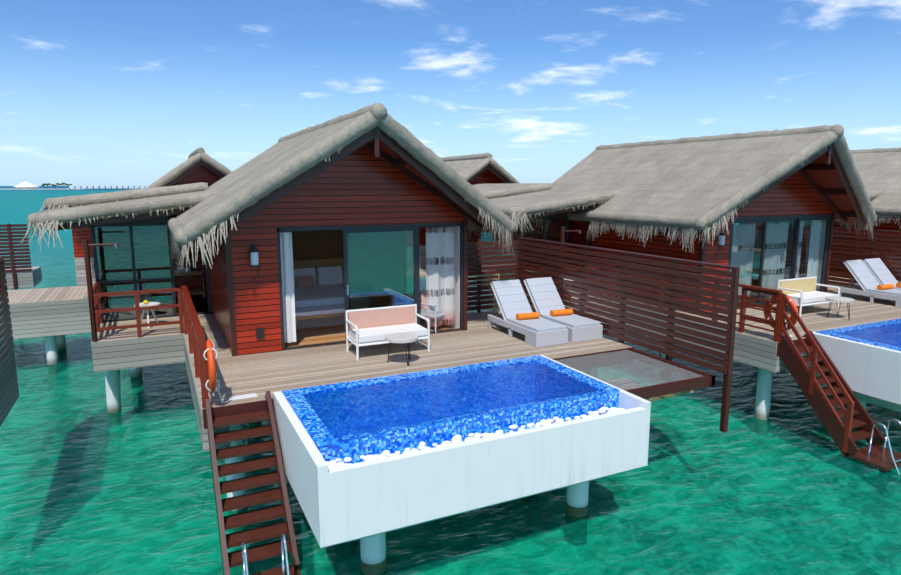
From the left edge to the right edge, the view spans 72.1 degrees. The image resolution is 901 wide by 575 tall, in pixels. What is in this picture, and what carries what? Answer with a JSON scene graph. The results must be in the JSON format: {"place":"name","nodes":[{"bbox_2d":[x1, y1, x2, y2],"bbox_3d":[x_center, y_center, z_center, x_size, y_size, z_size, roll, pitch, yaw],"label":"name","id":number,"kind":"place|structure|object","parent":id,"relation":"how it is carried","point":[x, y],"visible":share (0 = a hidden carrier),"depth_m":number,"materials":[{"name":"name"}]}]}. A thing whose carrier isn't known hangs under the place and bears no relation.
{"place":"outdoors","nodes":[
{"label":"outdoors","id":0,"kind":"place"},
{"bbox_2d":[83,239,184,412],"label":"villa balcony","id":1,"kind":"structure","parent":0,"point":[116,346],"depth_m":13.28,"materials":[{"name":"grey wood"}]},
{"bbox_2d":[134,300,159,327],"bbox_3d":[-6.932,0.593,14.196,0.540,0.618,0.540,-4,10,-25],"label":"side table","id":2,"kind":"object","parent":1,"relation":"on","point":[145,303],"visible":0.81,"depth_m":14.12,"materials":[{"name":"white"}]},
{"bbox_2d":[91,215,211,322],"bbox_3d":[-7.712,-0.702,16.076,2.480,2.850,2.600,-4,10,-25],"label":"villa bath","id":3,"kind":"object","parent":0,"point":[140,257],"visible":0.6,"depth_m":15.22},
{"bbox_2d":[72,147,231,285],"bbox_3d":[-10.663,-2.951,23.616,6.013,4.533,5.988,-4,10,-25],"label":"background bungalow","id":4,"kind":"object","parent":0,"point":[199,164],"depth_m":21.54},
{"bbox_2d":[202,145,467,356],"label":"villa building","id":5,"kind":"structure","parent":0,"point":[362,186],"depth_m":12.27,"materials":[{"name":"brown wood"}]},
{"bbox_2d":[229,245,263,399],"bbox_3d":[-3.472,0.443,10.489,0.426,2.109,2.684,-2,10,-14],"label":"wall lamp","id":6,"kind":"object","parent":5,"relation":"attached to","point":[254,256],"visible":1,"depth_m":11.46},
{"bbox_2d":[18,103,515,273],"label":"thatched roof","id":7,"kind":"structure","parent":5,"relation":"on","point":[204,213],"depth_m":12.21,"materials":[{"name":"grey wicker"}]},
{"bbox_2d":[293,258,370,328],"bbox_3d":[-3.398,0.095,15.085,2.400,1.300,2.370,-4,10,-25],"label":"bed","id":8,"kind":"object","parent":5,"relation":"in","point":[317,282],"visible":0.4,"depth_m":15.47,"materials":[{"name":"grey fabric"}]},
{"bbox_2d":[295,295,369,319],"bbox_3d":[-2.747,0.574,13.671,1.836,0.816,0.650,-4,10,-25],"label":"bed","id":9,"kind":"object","parent":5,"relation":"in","point":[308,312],"visible":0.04,"depth_m":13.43,"materials":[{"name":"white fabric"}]},
{"bbox_2d":[277,223,462,349],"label":"villa doors","id":10,"kind":"structure","parent":5,"relation":"in","point":[364,230],"depth_m":12.81,"materials":[{"name":"clear glass"}]},
{"bbox_2d":[129,298,633,510],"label":"villa deck","id":11,"kind":"structure","parent":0,"point":[478,340],"depth_m":11.53,"materials":[{"name":"beige wood"}]},
{"bbox_2d":[181,286,208,407],"bbox_3d":[-4.661,1.003,11.225,0.110,1.365,5.100,-4,10,-25],"label":"railing","id":12,"kind":"object","parent":11,"relation":"on","point":[193,328],"visible":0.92,"depth_m":10.28,"materials":[{"name":"brown wood"}]},
{"bbox_2d":[203,339,230,402],"bbox_3d":[-3.505,1.240,9.056,0.409,0.986,0.699,0,9,2],"label":"life ring","id":13,"kind":"object","parent":12,"relation":"attached to","point":[209,357],"visible":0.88,"depth_m":8.79,"materials":[{"name":"orange plastic"}]},
{"bbox_2d":[205,390,300,574],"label":"villa stairs","id":14,"kind":"structure","parent":11,"relation":"attached to","point":[244,556],"depth_m":8.49,"materials":[{"name":"brown wood"}]},
{"bbox_2d":[345,304,429,359],"bbox_3d":[-1.213,0.841,12.021,1.490,0.825,0.700,-4,10,-25],"label":"outdoor sofa","id":15,"kind":"object","parent":11,"relation":"on","point":[371,326],"visible":1,"depth_m":12.05,"materials":[{"name":"white fabric"}]},
{"bbox_2d":[385,333,417,365],"bbox_3d":[-0.888,1.130,11.288,0.600,0.476,0.600,-4,10,-25],"label":"coffee table","id":16,"kind":"object","parent":11,"relation":"on","point":[407,338],"visible":1,"depth_m":11.17,"materials":[{"name":"white stone"}]},
{"bbox_2d":[468,274,498,315],"bbox_3d":[0.739,0.191,15.241,1.008,1.059,0.372,-4,10,-25],"label":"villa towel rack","id":17,"kind":"object","parent":11,"relation":"on","point":[487,283],"visible":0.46,"depth_m":15.30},
{"bbox_2d":[488,279,567,346],"bbox_3d":[1.629,0.496,13.341,0.780,1.076,2.000,-4,10,-25],"label":"lounge chair","id":18,"kind":"object","parent":11,"relation":"on","point":[511,298],"visible":0.98,"depth_m":13.33,"materials":[{"name":"white fabric"}]},
{"bbox_2d":[516,312,539,319],"bbox_3d":[1.659,0.613,13.296,0.502,0.140,0.140,-4,10,-21],"label":"rolled towel","id":19,"kind":"object","parent":18,"relation":"on","point":[524,316],"visible":0.96,"depth_m":13.24,"materials":[{"name":"orange fabric"}]},
{"bbox_2d":[523,277,602,342],"bbox_3d":[2.422,0.434,13.717,0.780,1.076,2.000,-4,10,-25],"label":"lounge chair","id":20,"kind":"object","parent":11,"relation":"on","point":[544,296],"visible":0.65,"depth_m":13.82,"materials":[{"name":"white fabric"}]},
{"bbox_2d":[550,309,572,315],"bbox_3d":[2.453,0.551,13.672,0.502,0.140,0.140,-4,10,-21],"label":"rolled towel","id":21,"kind":"object","parent":20,"relation":"on","point":[560,312],"visible":0.98,"depth_m":13.61,"materials":[{"name":"orange fabric"}]},
{"bbox_2d":[436,237,739,432],"bbox_3d":[2.187,0.658,12.810,2.430,2.830,6.715,-4,10,-25],"label":"privacy screen","id":22,"kind":"object","parent":11,"relation":"attached to","point":[672,292],"visible":0.71,"depth_m":12.15,"materials":[{"name":"brown wood"}]},
{"bbox_2d":[555,347,715,401],"bbox_3d":[3.146,1.943,11.114,2.010,1.054,2.100,-4,10,-25],"label":"overwater hammock net","id":23,"kind":"object","parent":11,"relation":"attached to","point":[697,379],"visible":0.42,"depth_m":10.78,"materials":[{"name":"white fabric"}]},
{"bbox_2d":[413,289,452,332],"bbox_3d":[-0.384,0.507,13.939,0.690,0.860,0.647,-13,16,-53],"label":"chair","id":24,"kind":"object","parent":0,"point":[435,314],"visible":0.23,"depth_m":13.72,"materials":[{"name":"white plastic"}]},
{"bbox_2d":[0,186,900,574],"bbox_3d":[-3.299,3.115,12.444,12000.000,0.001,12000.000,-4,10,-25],"label":"sea water","id":25,"kind":"structure","parent":0,"point":[90,484],"depth_m":10.25,"materials":[{"name":"teal liquid"}]},
{"bbox_2d":[0,181,148,189],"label":"distant island","id":26,"kind":"structure","parent":25,"relation":"on","point":[25,185],"depth_m":785.07,"materials":[{"name":"white"}]},
{"bbox_2d":[0,0,900,185],"label":"sky","id":27,"kind":"structure","parent":0,"point":[93,92],"materials":[{"name":"blue"}]},
{"bbox_2d":[406,153,518,268],"bbox_3d":[-0.317,-3.584,27.438,6.020,4.537,6.022,-4,10,-25],"label":"background bungalow","id":28,"kind":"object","parent":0,"point":[483,168],"depth_m":25.70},
{"bbox_2d":[480,212,589,289],"bbox_3d":[2.638,-1.330,19.882,2.480,2.850,2.600,-4,10,-25],"label":"villa bath","id":29,"kind":"object","parent":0,"point":[536,228],"visible":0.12,"depth_m":18.84,"materials":[{"name":"brown wood"}]},
{"bbox_2d":[522,227,612,323],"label":"villa balcony","id":30,"kind":"structure","parent":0,"point":[563,230],"depth_m":17.02,"materials":[{"name":"brown wood"}]},
{"bbox_2d":[545,171,834,312],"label":"villa building","id":31,"kind":"structure","parent":0,"point":[796,194],"depth_m":16.60,"materials":[{"name":"brown wood"}]},
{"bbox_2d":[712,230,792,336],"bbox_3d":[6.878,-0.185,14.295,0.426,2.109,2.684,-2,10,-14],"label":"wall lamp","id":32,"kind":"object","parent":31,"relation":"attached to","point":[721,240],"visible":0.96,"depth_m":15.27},
{"bbox_2d":[725,214,831,308],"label":"villa doors","id":33,"kind":"structure","parent":31,"relation":"in","point":[797,219],"depth_m":16.64,"materials":[{"name":"clear glass"}]},
{"bbox_2d":[563,284,900,419],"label":"villa deck","id":34,"kind":"structure","parent":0,"point":[757,347],"depth_m":14.43,"materials":[{"name":"beige wood"}]},
{"bbox_2d":[613,265,783,341],"bbox_3d":[5.689,0.375,15.031,0.110,1.365,5.100,-4,10,-25],"label":"railing","id":35,"kind":"object","parent":34,"relation":"attached to","point":[777,314],"visible":0.33,"depth_m":13.13,"materials":[{"name":"brown wood"}]},
{"bbox_2d":[764,295,797,330],"bbox_3d":[6.845,0.612,12.862,0.409,0.986,0.699,0,9,2],"label":"life ring","id":36,"kind":"object","parent":35,"relation":"hanging from","point":[767,315],"visible":0.56,"depth_m":12.75,"materials":[{"name":"orange plastic"}]},
{"bbox_2d":[777,276,839,316],"bbox_3d":[9.137,0.213,15.827,1.490,0.825,0.700,-4,10,-25],"label":"outdoor sofa","id":37,"kind":"object","parent":34,"relation":"on","point":[800,292],"visible":0.73,"depth_m":15.82,"materials":[{"name":"white fabric"}]},
{"bbox_2d":[738,287,900,474],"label":"villa stairs","id":38,"kind":"structure","parent":34,"relation":"attached to","point":[845,437],"depth_m":12.16,"materials":[{"name":"brown wood"}]},
{"bbox_2d":[825,296,853,319],"bbox_3d":[9.462,0.502,15.094,0.600,0.476,0.600,-4,10,-25],"label":"coffee table","id":39,"kind":"object","parent":34,"relation":"on","point":[837,299],"visible":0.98,"depth_m":14.99,"materials":[{"name":"white plastic"}]},
{"bbox_2d":[807,318,900,419],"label":"swimming pool","id":40,"kind":"structure","parent":34,"relation":"attached to","point":[865,359],"depth_m":12.37,"materials":[{"name":"white paint"}]},
{"bbox_2d":[837,260,900,306],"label":"lounge chair","id":41,"kind":"object","parent":34,"relation":"on","point":[864,278],"visible":0.96,"depth_m":17.44,"materials":[{"name":"white fabric"}]},
{"bbox_2d":[877,284,893,289],"bbox_3d":[12.009,-0.015,17.102,0.502,0.140,0.140,-4,10,-21],"label":"rolled towel","id":42,"kind":"object","parent":41,"relation":"on","point":[885,286],"visible":1,"depth_m":17.03,"materials":[{"name":"orange fabric"}]},
{"bbox_2d":[857,258,900,289],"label":"lounge chair","id":43,"kind":"object","parent":34,"relation":"on","point":[879,271],"visible":0.46,"depth_m":17.95,"materials":[{"name":"white fabric"}]},
{"bbox_2d":[730,220,822,294],"bbox_3d":[8.789,-0.723,16.818,3.670,2.250,0.070,-4,10,-25],"label":"curtain","id":44,"kind":"object","parent":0,"point":[812,264],"depth_m":16.75,"materials":[{"name":"white fabric"}]},
{"bbox_2d":[738,221,845,275],"bbox_3d":[12.988,-1.958,23.688,2.480,2.850,2.600,-4,10,-25],"label":"villa bath","id":45,"kind":"object","parent":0,"point":[756,245],"visible":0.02,"depth_m":23.62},
{"bbox_2d":[784,266,806,278],"bbox_3d":[9.966,-0.121,17.745,0.690,0.860,0.647,-13,16,-53],"label":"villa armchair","id":46,"kind":"object","parent":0,"point":[787,269],"depth_m":17.67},
{"bbox_2d":[775,227,900,286],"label":"privacy screen","id":47,"kind":"object","parent":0,"point":[871,250],"depth_m":19.05,"materials":[{"name":"brown wood"}]},
{"bbox_2d":[786,216,900,277],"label":"villa building","id":48,"kind":"structure","parent":0,"point":[890,226],"depth_m":22.00,"materials":[{"name":"brown wood"}]},
{"bbox_2d":[805,223,888,288],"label":"villa balcony","id":49,"kind":"structure","parent":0,"point":[849,274],"depth_m":20.76,"materials":[{"name":"brown wood"}]},
{"bbox_2d":[888,250,900,271],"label":"villa deck railing","id":50,"kind":"object","parent":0,"point":[893,259],"visible":0.26,"depth_m":20.95,"materials":[{"name":"brown wood"}]},
{"label":"sea bed","id":51,"kind":"object","parent":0,"visible":0},
{"bbox_2d":[0,224,41,426],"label":"neighbour screens","id":52,"kind":"object","parent":51,"relation":"on","point":[14,277],"visible":0.92,"depth_m":11.99,"materials":[{"name":"brown wood"}]},
{"bbox_2d":[0,246,737,364],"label":"jetty walkway","id":53,"kind":"structure","parent":51,"relation":"on","point":[53,316],"depth_m":17.59,"materials":[{"name":"grey wood"}]},
{"bbox_2d":[273,355,650,574],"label":"swimming pool","id":54,"kind":"structure","parent":51,"relation":"on","point":[369,504],"depth_m":8.36,"materials":[{"name":"white paint"}]},
{"bbox_2d":[326,407,624,467],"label":"pebbles","id":55,"kind":"object","parent":54,"relation":"in","point":[337,462],"visible":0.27,"depth_m":8.21,"materials":[{"name":"white stone"}]},
{"bbox_2d":[443,124,876,253],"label":"thatched roof","id":56,"kind":"structure","parent":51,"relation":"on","point":[701,185],"depth_m":16.55,"materials":[{"name":"grey wicker"}]},
{"bbox_2d":[759,147,900,228],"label":"thatched roof","id":57,"kind":"structure","parent":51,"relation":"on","point":[879,169],"depth_m":22.50,"materials":[{"name":"grey wicker"}]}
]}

